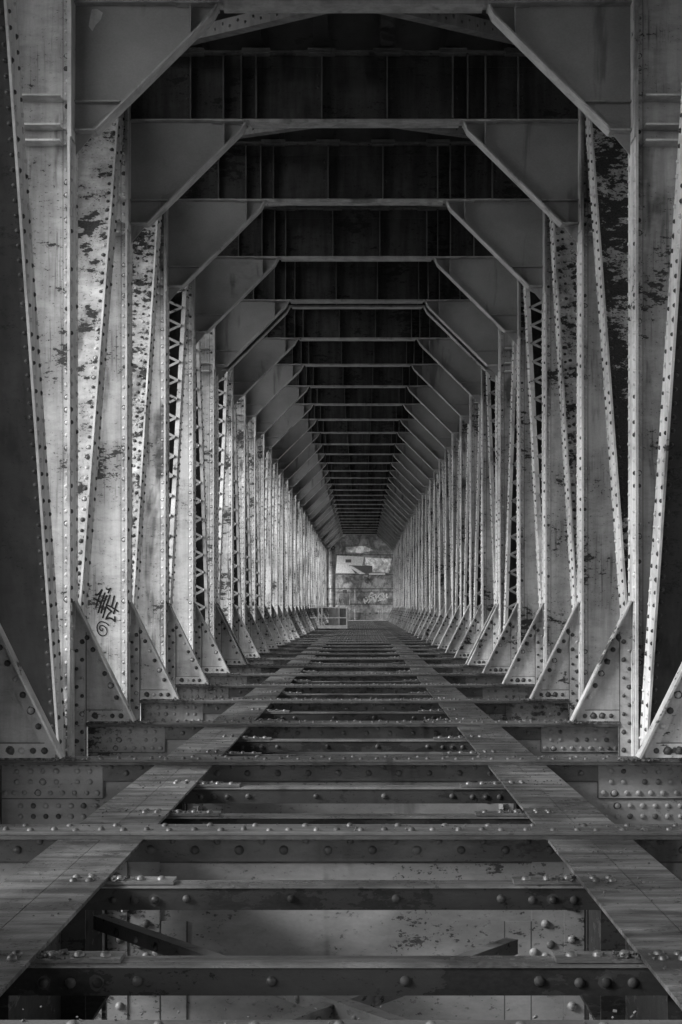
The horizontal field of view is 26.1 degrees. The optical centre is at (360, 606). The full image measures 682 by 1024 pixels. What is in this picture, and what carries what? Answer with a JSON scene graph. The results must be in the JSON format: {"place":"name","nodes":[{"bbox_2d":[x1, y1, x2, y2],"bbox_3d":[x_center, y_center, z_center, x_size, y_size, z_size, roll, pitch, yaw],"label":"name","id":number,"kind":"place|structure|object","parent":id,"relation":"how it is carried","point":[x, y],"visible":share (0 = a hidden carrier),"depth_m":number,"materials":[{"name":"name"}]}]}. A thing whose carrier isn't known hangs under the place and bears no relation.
{"place":"outdoors","nodes":[
{"label":"outdoors","id":0,"kind":"place"},
{"bbox_2d":[329,544,334,606],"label":"pillar","id":1,"kind":"structure","parent":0,"point":[332,572],"depth_m":114.29,"materials":[{"name":"metal"}]},
{"bbox_2d":[189,10,516,206],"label":"deck","id":2,"kind":"structure","parent":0,"point":[354,31],"depth_m":16.60,"materials":[{"name":"grey metal"}]},
{"bbox_2d":[0,624,681,758],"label":"portal frame","id":3,"kind":"object","parent":2,"relation":"attached to","point":[26,730],"visible":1,"depth_m":9.62,"materials":[{"name":"paint"}]},
{"bbox_2d":[0,0,67,823],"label":"diagonal brace","id":4,"kind":"object","parent":3,"relation":"attached to","point":[28,613],"visible":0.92,"depth_m":11.58,"materials":[{"name":"paint"}]},
{"bbox_2d":[0,755,681,823],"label":"floor beam","id":5,"kind":"structure","parent":3,"relation":"attached to","point":[612,789],"depth_m":9.70,"materials":[{"name":"metal"}]},
{"bbox_2d":[79,765,212,950],"bbox_3d":[-1.157,1.327,8.102,0.376,0.617,3.011,0,0,0],"label":"stringer","id":6,"kind":"object","parent":5,"relation":"attached to","point":[121,802],"visible":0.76,"depth_m":7.99,"materials":[{"name":"paint"}]},
{"bbox_2d":[179,781,515,803],"bbox_3d":[-0.064,1.093,8.694,2.137,0.129,0.108,0,-1,0],"label":"cross strut","id":7,"kind":"object","parent":6,"relation":"attached to","point":[217,792],"visible":0.98,"depth_m":8.65,"materials":[{"name":"paint"}]},
{"bbox_2d":[488,765,613,950],"bbox_3d":[1.020,1.327,8.102,0.376,0.617,3.011,0,0,0],"label":"stringer","id":8,"kind":"object","parent":5,"relation":"attached to","point":[536,801],"visible":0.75,"depth_m":7.97,"materials":[{"name":"paint"}]},
{"bbox_2d":[160,809,531,823],"bbox_3d":[-0.068,1.093,7.491,2.137,0.129,0.108,0,-1,0],"label":"cross strut","id":9,"kind":"object","parent":8,"relation":"attached to","point":[195,816],"visible":0.31,"depth_m":7.45,"materials":[{"name":"paint"}]},
{"bbox_2d":[16,0,681,755],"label":"portal frame","id":10,"kind":"object","parent":2,"relation":"attached to","point":[96,68],"visible":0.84,"depth_m":12.70,"materials":[{"name":"paint"}]},
{"bbox_2d":[86,719,619,755],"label":"floor beam","id":11,"kind":"structure","parent":10,"relation":"attached to","point":[167,738],"depth_m":12.77,"materials":[{"name":"metal"}]},
{"bbox_2d":[168,727,247,810],"bbox_3d":[-1.157,1.327,11.173,0.376,0.617,3.011,0,0,0],"label":"stringer","id":12,"kind":"object","parent":11,"relation":"attached to","point":[208,745],"visible":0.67,"depth_m":11.22,"materials":[{"name":"paint"}]},
{"bbox_2d":[228,735,474,751],"bbox_3d":[-0.068,1.095,11.788,2.137,0.129,0.108,0,0,0],"label":"cross strut","id":13,"kind":"object","parent":12,"relation":"attached to","point":[270,744],"visible":0.94,"depth_m":11.75,"materials":[{"name":"paint"}]},
{"bbox_2d":[457,727,534,809],"bbox_3d":[1.020,1.327,11.173,0.376,0.617,3.011,0,0,0],"label":"stringer","id":14,"kind":"object","parent":11,"relation":"attached to","point":[485,745],"visible":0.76,"depth_m":11.22,"materials":[{"name":"paint"}]},
{"bbox_2d":[223,751,477,755],"bbox_3d":[-0.064,1.095,10.544,2.137,0.129,0.108,0,0,0],"label":"cross strut","id":15,"kind":"object","parent":14,"relation":"attached to","point":[255,753],"visible":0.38,"depth_m":10.51,"materials":[{"name":"paint"}]},
{"bbox_2d":[638,91,681,749],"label":"diagonal brace","id":16,"kind":"object","parent":10,"relation":"attached to","point":[663,654],"visible":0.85,"depth_m":11.78,"materials":[{"name":"paint"}]},
{"bbox_2d":[87,48,619,755],"bbox_3d":[-0.068,-1.575,15.779,6.174,9.550,0.380,0,0,0],"label":"portal frame","id":17,"kind":"object","parent":2,"relation":"attached to","point":[191,114],"visible":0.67,"depth_m":15.77,"materials":[{"name":"paint"}]},
{"bbox_2d":[78,111,124,618],"bbox_3d":[-2.804,-2.175,14.244,0.619,7.478,3.273,0,0,0],"label":"diagonal brace","id":18,"kind":"object","parent":17,"relation":"attached to","point":[99,163],"visible":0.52,"depth_m":14.58,"materials":[{"name":"paint"}]},
{"bbox_2d":[191,13,327,45],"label":"overhead brace","id":19,"kind":"object","parent":17,"relation":"attached to","point":[233,26],"visible":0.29,"depth_m":13.97,"materials":[{"name":"paint"}]},
{"bbox_2d":[139,698,569,720],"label":"floor beam","id":20,"kind":"structure","parent":17,"relation":"attached to","point":[212,709],"depth_m":15.84,"materials":[{"name":"metal"}]},
{"bbox_2d":[213,703,269,727],"bbox_3d":[-1.157,1.327,14.244,0.376,0.617,3.011,0,0,0],"label":"stringer","id":21,"kind":"object","parent":20,"relation":"attached to","point":[244,712],"visible":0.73,"depth_m":14.40,"materials":[{"name":"paint"}]},
{"bbox_2d":[258,709,449,720],"bbox_3d":[-0.070,1.096,14.866,2.137,0.129,0.108,0,0,0],"label":"cross strut","id":22,"kind":"object","parent":21,"relation":"attached to","point":[289,715],"visible":0.84,"depth_m":14.82,"materials":[{"name":"paint"}]},
{"bbox_2d":[439,703,493,720],"bbox_3d":[1.020,1.327,14.244,0.376,0.617,3.011,0,0,0],"label":"stringer","id":23,"kind":"object","parent":20,"relation":"attached to","point":[466,713],"visible":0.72,"depth_m":14.40,"materials":[{"name":"paint"}]},
{"bbox_2d":[378,13,513,44],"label":"overhead brace","id":24,"kind":"object","parent":17,"relation":"attached to","point":[472,25],"visible":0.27,"depth_m":13.96,"materials":[{"name":"paint"}]},
{"bbox_2d":[549,218,576,609],"bbox_3d":[2.668,-2.175,17.315,0.619,7.478,3.273,0,0,0],"label":"diagonal brace","id":25,"kind":"object","parent":17,"relation":"attached to","point":[563,249],"visible":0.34,"depth_m":17.61,"materials":[{"name":"paint"}]},
{"bbox_2d":[584,114,627,616],"bbox_3d":[2.668,-2.175,14.244,0.619,7.478,3.273,0,0,0],"label":"diagonal brace","id":26,"kind":"object","parent":17,"relation":"attached to","point":[607,158],"visible":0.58,"depth_m":14.58,"materials":[{"name":"paint"}]},
{"bbox_2d":[138,139,571,719],"bbox_3d":[-0.068,-1.575,18.850,6.174,9.550,0.380,0,0,0],"label":"portal frame","id":27,"kind":"object","parent":2,"relation":"attached to","point":[230,193],"visible":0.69,"depth_m":18.84,"materials":[{"name":"paint"}]},
{"bbox_2d":[132,216,161,611],"bbox_3d":[-2.804,-2.175,17.315,0.619,7.478,3.273,0,0,0],"label":"diagonal brace","id":28,"kind":"object","parent":27,"relation":"attached to","point":[146,249],"visible":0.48,"depth_m":17.61,"materials":[{"name":"paint"}]},
{"bbox_2d":[240,126,313,138],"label":"overhead brace","id":29,"kind":"object","parent":27,"relation":"attached to","point":[251,132],"visible":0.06,"depth_m":17.10,"materials":[{"name":"paint"}]},
{"bbox_2d":[175,683,534,698],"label":"floor beam","id":30,"kind":"structure","parent":27,"relation":"attached to","point":[242,690],"depth_m":18.91,"materials":[{"name":"metal"}]},
{"bbox_2d":[242,688,284,703],"bbox_3d":[-1.157,1.327,17.315,0.376,0.617,3.011,0,0,0],"label":"stringer","id":31,"kind":"object","parent":30,"relation":"attached to","point":[257,693],"visible":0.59,"depth_m":17.53,"materials":[{"name":"paint"}]},
{"bbox_2d":[277,691,432,698],"bbox_3d":[-0.072,1.095,17.939,2.137,0.129,0.108,0,0,0],"label":"cross strut","id":32,"kind":"object","parent":31,"relation":"attached to","point":[409,695],"visible":0.63,"depth_m":17.90,"materials":[{"name":"paint"}]},
{"bbox_2d":[426,688,467,703],"bbox_3d":[1.020,1.327,17.315,0.376,0.617,3.011,0,0,0],"label":"stringer","id":33,"kind":"object","parent":30,"relation":"attached to","point":[443,693],"visible":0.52,"depth_m":17.53,"materials":[{"name":"paint"}]},
{"bbox_2d":[396,126,467,137],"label":"overhead brace","id":34,"kind":"object","parent":27,"relation":"attached to","point":[459,131],"visible":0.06,"depth_m":17.09,"materials":[{"name":"paint"}]},
{"bbox_2d":[172,206,538,690],"bbox_3d":[-0.068,-1.575,21.921,6.174,9.550,0.380,0,0,0],"label":"portal frame","id":35,"kind":"object","parent":2,"relation":"attached to","point":[233,274],"visible":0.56,"depth_m":21.91,"materials":[{"name":"paint"}]},
{"bbox_2d":[140,284,189,720],"bbox_3d":[-2.834,-2.173,20.391,0.679,7.467,3.247,0,0,0],"label":"diagonal brace","id":36,"kind":"object","parent":35,"relation":"attached to","point":[178,312],"visible":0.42,"depth_m":20.66,"materials":[{"name":"paint"}]},
{"bbox_2d":[205,672,506,683],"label":"floor beam","id":37,"kind":"structure","parent":35,"relation":"attached to","point":[451,678],"depth_m":21.98,"materials":[{"name":"metal"}]},
{"bbox_2d":[261,676,295,683],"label":"stringer","id":38,"kind":"object","parent":37,"relation":"attached to","point":[280,679],"visible":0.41,"depth_m":20.64,"materials":[{"name":"paint"}]},
{"bbox_2d":[417,676,450,683],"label":"stringer","id":39,"kind":"object","parent":37,"relation":"attached to","point":[434,680],"visible":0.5,"depth_m":20.64,"materials":[{"name":"paint"}]},
{"bbox_2d":[290,679,420,683],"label":"cross strut","id":40,"kind":"object","parent":39,"relation":"attached to","point":[306,681],"visible":0.34,"depth_m":20.96,"materials":[{"name":"paint"}]},
{"bbox_2d":[522,285,541,606],"bbox_3d":[2.698,-2.173,20.391,0.679,7.467,3.247,0,0,0],"label":"diagonal brace","id":41,"kind":"object","parent":35,"relation":"attached to","point":[532,304],"visible":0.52,"depth_m":20.66,"materials":[{"name":"paint"}]},
{"bbox_2d":[200,260,512,664],"bbox_3d":[-0.068,-1.575,24.992,6.174,9.550,0.380,0,0,0],"label":"portal frame","id":42,"kind":"object","parent":2,"relation":"attached to","point":[262,305],"visible":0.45,"depth_m":24.99,"materials":[{"name":"paint"}]},
{"bbox_2d":[196,340,210,629],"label":"diagonal brace","id":43,"kind":"object","parent":42,"relation":"attached to","point":[202,588],"visible":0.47,"depth_m":23.80,"materials":[{"name":"paint"}]},
{"bbox_2d":[227,664,485,672],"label":"floor beam","id":44,"kind":"structure","parent":42,"relation":"attached to","point":[259,668],"depth_m":25.05,"materials":[{"name":"metal"}]},
{"bbox_2d":[503,341,516,628],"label":"diagonal brace","id":45,"kind":"object","parent":42,"relation":"attached to","point":[510,595],"visible":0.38,"depth_m":23.78,"materials":[{"name":"paint"}]},
{"bbox_2d":[220,308,493,657],"bbox_3d":[-0.068,-1.575,28.523,6.174,9.550,0.380,0,0,0],"label":"portal frame","id":46,"kind":"object","parent":2,"relation":"attached to","point":[260,360],"visible":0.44,"depth_m":28.52,"materials":[{"name":"paint"}]},
{"bbox_2d":[219,371,229,604],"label":"diagonal brace","id":47,"kind":"object","parent":46,"relation":"attached to","point":[223,394],"visible":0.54,"depth_m":27.24,"materials":[{"name":"metal"}]},
{"bbox_2d":[246,657,467,663],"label":"floor beam","id":48,"kind":"structure","parent":46,"relation":"attached to","point":[282,660],"depth_m":28.58,"materials":[{"name":"metal"}]},
{"bbox_2d":[485,371,494,603],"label":"diagonal brace","id":49,"kind":"object","parent":46,"relation":"attached to","point":[490,391],"visible":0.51,"depth_m":27.21,"materials":[{"name":"metal"}]},
{"bbox_2d":[216,302,497,663],"bbox_3d":[-0.068,-1.575,25.452,6.174,9.550,0.380,0,0,0],"label":"portal frame","id":50,"kind":"object","parent":2,"relation":"attached to","point":[429,313],"visible":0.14,"depth_m":25.44,"materials":[{"name":"paint"}]},
{"bbox_2d":[247,664,466,664],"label":"floor beam","id":51,"kind":"structure","parent":50,"relation":"attached to","point":[358,664],"depth_m":25.45,"materials":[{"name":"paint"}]},
{"bbox_2d":[236,340,478,652],"bbox_3d":[-0.068,-1.575,31.594,6.174,9.550,0.380,0,0,0],"label":"portal frame","id":52,"kind":"object","parent":2,"relation":"attached to","point":[287,368],"visible":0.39,"depth_m":31.59,"materials":[{"name":"paint"}]},
{"bbox_2d":[234,402,242,618],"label":"diagonal brace","id":53,"kind":"object","parent":52,"relation":"attached to","point":[237,582],"visible":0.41,"depth_m":30.38,"materials":[{"name":"metal"}]},
{"bbox_2d":[259,652,455,657],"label":"floor beam","id":54,"kind":"structure","parent":52,"relation":"attached to","point":[361,655],"depth_m":31.65,"materials":[{"name":"metal"}]},
{"bbox_2d":[473,403,480,617],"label":"diagonal brace","id":55,"kind":"object","parent":52,"relation":"attached to","point":[477,583],"visible":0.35,"depth_m":30.36,"materials":[{"name":"metal"}]},
{"bbox_2d":[248,366,467,648],"bbox_3d":[-0.068,-1.575,34.665,6.174,9.550,0.380,0,0,0],"label":"portal frame","id":56,"kind":"object","parent":2,"relation":"attached to","point":[270,414],"visible":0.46,"depth_m":34.66,"materials":[{"name":"paint"}]},
{"bbox_2d":[246,424,252,615],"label":"diagonal brace","id":57,"kind":"object","parent":56,"relation":"attached to","point":[249,594],"visible":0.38,"depth_m":33.44,"materials":[{"name":"metal"}]},
{"bbox_2d":[269,648,445,652],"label":"floor beam","id":58,"kind":"structure","parent":56,"relation":"attached to","point":[370,650],"depth_m":34.63,"materials":[{"name":"metal"}]},
{"bbox_2d":[463,424,468,614],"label":"diagonal brace","id":59,"kind":"object","parent":56,"relation":"attached to","point":[466,581],"visible":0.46,"depth_m":33.42,"materials":[{"name":"metal"}]},
{"bbox_2d":[258,387,457,644],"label":"portal frame","id":60,"kind":"object","parent":2,"relation":"attached to","point":[301,407],"visible":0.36,"depth_m":37.73,"materials":[{"name":"paint"}]},
{"bbox_2d":[256,440,261,613],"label":"diagonal brace","id":61,"kind":"object","parent":60,"relation":"attached to","point":[258,582],"visible":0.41,"depth_m":36.49,"materials":[{"name":"metal"}]},
{"bbox_2d":[277,645,438,648],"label":"floor beam","id":62,"kind":"structure","parent":60,"relation":"attached to","point":[358,646],"depth_m":37.80,"materials":[{"name":"metal"}]},
{"bbox_2d":[454,440,459,612],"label":"diagonal brace","id":63,"kind":"object","parent":60,"relation":"attached to","point":[457,586],"visible":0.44,"depth_m":36.49,"materials":[{"name":"metal"}]},
{"bbox_2d":[265,405,451,641],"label":"portal frame","id":64,"kind":"object","parent":2,"relation":"attached to","point":[283,445],"visible":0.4,"depth_m":40.80,"materials":[{"name":"paint"}]},
{"bbox_2d":[265,450,268,596],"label":"diagonal brace","id":65,"kind":"object","parent":64,"relation":"attached to","point":[266,478],"visible":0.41,"depth_m":39.49,"materials":[{"name":"metal"}]},
{"bbox_2d":[272,463,275,597],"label":"diagonal brace","id":66,"kind":"object","parent":64,"relation":"attached to","point":[273,485],"visible":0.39,"depth_m":42.53,"materials":[{"name":"metal"}]},
{"bbox_2d":[284,642,431,644],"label":"floor beam","id":67,"kind":"structure","parent":64,"relation":"attached to","point":[360,643],"depth_m":40.81,"materials":[{"name":"metal"}]},
{"bbox_2d":[441,463,444,604],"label":"diagonal brace","id":68,"kind":"object","parent":64,"relation":"attached to","point":[443,486],"visible":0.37,"depth_m":42.51,"materials":[{"name":"metal"}]},
{"bbox_2d":[447,451,451,604],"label":"diagonal brace","id":69,"kind":"object","parent":64,"relation":"attached to","point":[449,456],"visible":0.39,"depth_m":39.45,"materials":[{"name":"metal"}]},
{"bbox_2d":[272,420,444,639],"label":"portal frame","id":70,"kind":"object","parent":2,"relation":"attached to","point":[317,428],"visible":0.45,"depth_m":43.87,"materials":[{"name":"paint"}]},
{"bbox_2d":[278,473,281,601],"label":"diagonal brace","id":71,"kind":"object","parent":70,"relation":"attached to","point":[279,490],"visible":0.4,"depth_m":45.56,"materials":[{"name":"metal"}]},
{"bbox_2d":[278,433,438,637],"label":"portal frame","id":72,"kind":"object","parent":2,"relation":"attached to","point":[315,446],"visible":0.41,"depth_m":46.93,"materials":[{"name":"paint"}]},
{"bbox_2d":[284,444,432,635],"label":"portal frame","id":73,"kind":"object","parent":2,"relation":"attached to","point":[323,450],"visible":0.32,"depth_m":50.00,"materials":[{"name":"paint"}]},
{"bbox_2d":[283,482,285,612],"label":"diagonal brace","id":74,"kind":"object","parent":73,"relation":"attached to","point":[284,583],"visible":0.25,"depth_m":48.77,"materials":[{"name":"paint"}]},
{"bbox_2d":[288,454,428,633],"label":"portal frame","id":75,"kind":"object","parent":2,"relation":"attached to","point":[320,465],"visible":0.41,"depth_m":53.08,"materials":[{"name":"paint"}]},
{"bbox_2d":[293,463,424,632],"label":"portal frame","id":76,"kind":"object","parent":2,"relation":"attached to","point":[327,468],"visible":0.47,"depth_m":56.14,"materials":[{"name":"paint"}]},
{"bbox_2d":[296,471,421,630],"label":"portal frame","id":77,"kind":"object","parent":2,"relation":"attached to","point":[408,495],"visible":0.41,"depth_m":59.22,"materials":[{"name":"paint"}]},
{"bbox_2d":[299,478,418,629],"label":"portal frame","id":78,"kind":"object","parent":2,"relation":"attached to","point":[330,482],"visible":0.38,"depth_m":62.28,"materials":[{"name":"paint"}]},
{"bbox_2d":[305,490,412,627],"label":"portal frame","id":79,"kind":"object","parent":2,"relation":"attached to","point":[397,506],"visible":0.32,"depth_m":68.43,"materials":[{"name":"paint"}]},
{"bbox_2d":[303,484,415,628],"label":"portal frame","id":80,"kind":"object","parent":2,"relation":"attached to","point":[329,491],"visible":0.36,"depth_m":65.36,"materials":[{"name":"paint"}]},
{"bbox_2d":[315,629,403,629],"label":"floor beam","id":81,"kind":"structure","parent":80,"relation":"attached to","point":[339,629],"depth_m":65.34,"materials":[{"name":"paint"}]},
{"bbox_2d":[310,607,347,627],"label":"railing","id":82,"kind":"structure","parent":81,"relation":"on","point":[338,617],"depth_m":65.81,"materials":[{"name":"metal"}]},
{"bbox_2d":[308,495,410,626],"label":"portal frame","id":83,"kind":"object","parent":2,"relation":"attached to","point":[353,498],"visible":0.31,"depth_m":71.50,"materials":[{"name":"paint"}]},
{"bbox_2d":[310,500,408,625],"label":"portal frame","id":84,"kind":"object","parent":2,"relation":"attached to","point":[335,503],"visible":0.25,"depth_m":74.57,"materials":[{"name":"paint"}]},
{"bbox_2d":[314,509,404,624],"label":"portal frame","id":85,"kind":"object","parent":2,"relation":"attached to","point":[394,524],"visible":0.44,"depth_m":80.71,"materials":[{"name":"paint"}]},
{"bbox_2d":[312,505,406,624],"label":"portal frame","id":86,"kind":"object","parent":2,"relation":"attached to","point":[334,510],"visible":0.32,"depth_m":77.64,"materials":[{"name":"paint"}]},
{"bbox_2d":[316,512,402,623],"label":"portal frame","id":87,"kind":"object","parent":2,"relation":"attached to","point":[359,514],"visible":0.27,"depth_m":83.78,"materials":[{"name":"paint"}]},
{"bbox_2d":[317,516,401,622],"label":"portal frame","id":88,"kind":"object","parent":2,"relation":"attached to","point":[360,517],"visible":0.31,"depth_m":86.85,"materials":[{"name":"paint"}]},
{"bbox_2d":[319,519,399,622],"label":"portal frame","id":89,"kind":"object","parent":2,"relation":"attached to","point":[358,520],"visible":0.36,"depth_m":89.92,"materials":[{"name":"paint"}]},
{"bbox_2d":[320,522,398,621],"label":"portal frame","id":90,"kind":"object","parent":2,"relation":"attached to","point":[359,523],"visible":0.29,"depth_m":92.99,"materials":[{"name":"paint"}]},
{"bbox_2d":[325,532,393,619],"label":"portal frame","id":91,"kind":"object","parent":2,"relation":"attached to","point":[354,533],"visible":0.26,"depth_m":105.28,"materials":[{"name":"paint"}]},
{"bbox_2d":[322,525,397,621],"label":"portal frame","id":92,"kind":"object","parent":2,"relation":"attached to","point":[356,526],"visible":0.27,"depth_m":96.06,"materials":[{"name":"paint"}]},
{"bbox_2d":[323,527,396,620],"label":"portal frame","id":93,"kind":"object","parent":2,"relation":"attached to","point":[377,529],"visible":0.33,"depth_m":99.13,"materials":[{"name":"paint"}]},
{"bbox_2d":[324,530,395,620],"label":"portal frame","id":94,"kind":"object","parent":2,"relation":"attached to","point":[378,533],"visible":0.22,"depth_m":102.20,"materials":[{"name":"paint"}]},
{"bbox_2d":[335,535,393,620],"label":"abutment wall","id":95,"kind":"structure","parent":0,"point":[363,561],"depth_m":115.43,"materials":[{"name":"concrete"}]},
{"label":"portal frame","id":96,"kind":"object","parent":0,"visible":0},
{"bbox_2d":[0,1020,681,1023],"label":"floor beam","id":97,"kind":"structure","parent":96,"relation":"attached to","point":[343,1022],"depth_m":3.54,"materials":[{"name":"metal"}]},
{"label":"portal frame","id":98,"kind":"object","parent":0,"visible":0},
{"bbox_2d":[0,823,681,1019],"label":"floor beam","id":99,"kind":"structure","parent":98,"relation":"attached to","point":[303,851],"depth_m":6.64,"materials":[{"name":"metal"}]},
{"bbox_2d":[0,840,142,1019],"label":"stringer","id":100,"kind":"object","parent":99,"relation":"attached to","point":[27,933],"visible":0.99,"depth_m":5.46,"materials":[{"name":"paint"}]},
{"bbox_2d":[93,914,408,1019],"bbox_3d":[-0.078,1.329,4.877,0.066,0.058,3.362,0,0,-38],"label":"sway brace","id":101,"kind":"object","parent":100,"relation":"attached to","point":[345,1008],"visible":0.52,"depth_m":5.64,"materials":[{"name":"paint"}]},
{"bbox_2d":[2,949,669,995],"bbox_3d":[-0.067,1.096,4.433,2.137,0.129,0.108,0,0,0],"label":"cross strut","id":102,"kind":"object","parent":100,"relation":"attached to","point":[556,973],"visible":1,"depth_m":4.39,"materials":[{"name":"paint"}]},
{"bbox_2d":[81,874,600,909],"bbox_3d":[-0.065,1.094,5.660,2.137,0.129,0.108,0,0,0],"label":"cross strut","id":103,"kind":"object","parent":100,"relation":"attached to","point":[142,892],"visible":0.98,"depth_m":5.62,"materials":[{"name":"paint"}]},
{"bbox_2d":[0,645,680,1023],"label":"rivets","id":104,"kind":"object","parent":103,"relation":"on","point":[572,879],"visible":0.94,"depth_m":9.51,"materials":[{"name":"grey metal"}]},
{"bbox_2d":[271,938,517,1019],"bbox_3d":[-0.243,1.343,4.686,0.066,0.058,2.833,0,0,37],"label":"sway brace","id":105,"kind":"object","parent":100,"relation":"attached to","point":[324,1010],"visible":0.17,"depth_m":5.03,"materials":[{"name":"paint"}]},
{"bbox_2d":[548,840,681,1019],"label":"stringer","id":106,"kind":"object","parent":99,"relation":"attached to","point":[638,921],"visible":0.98,"depth_m":5.41,"materials":[{"name":"paint"}]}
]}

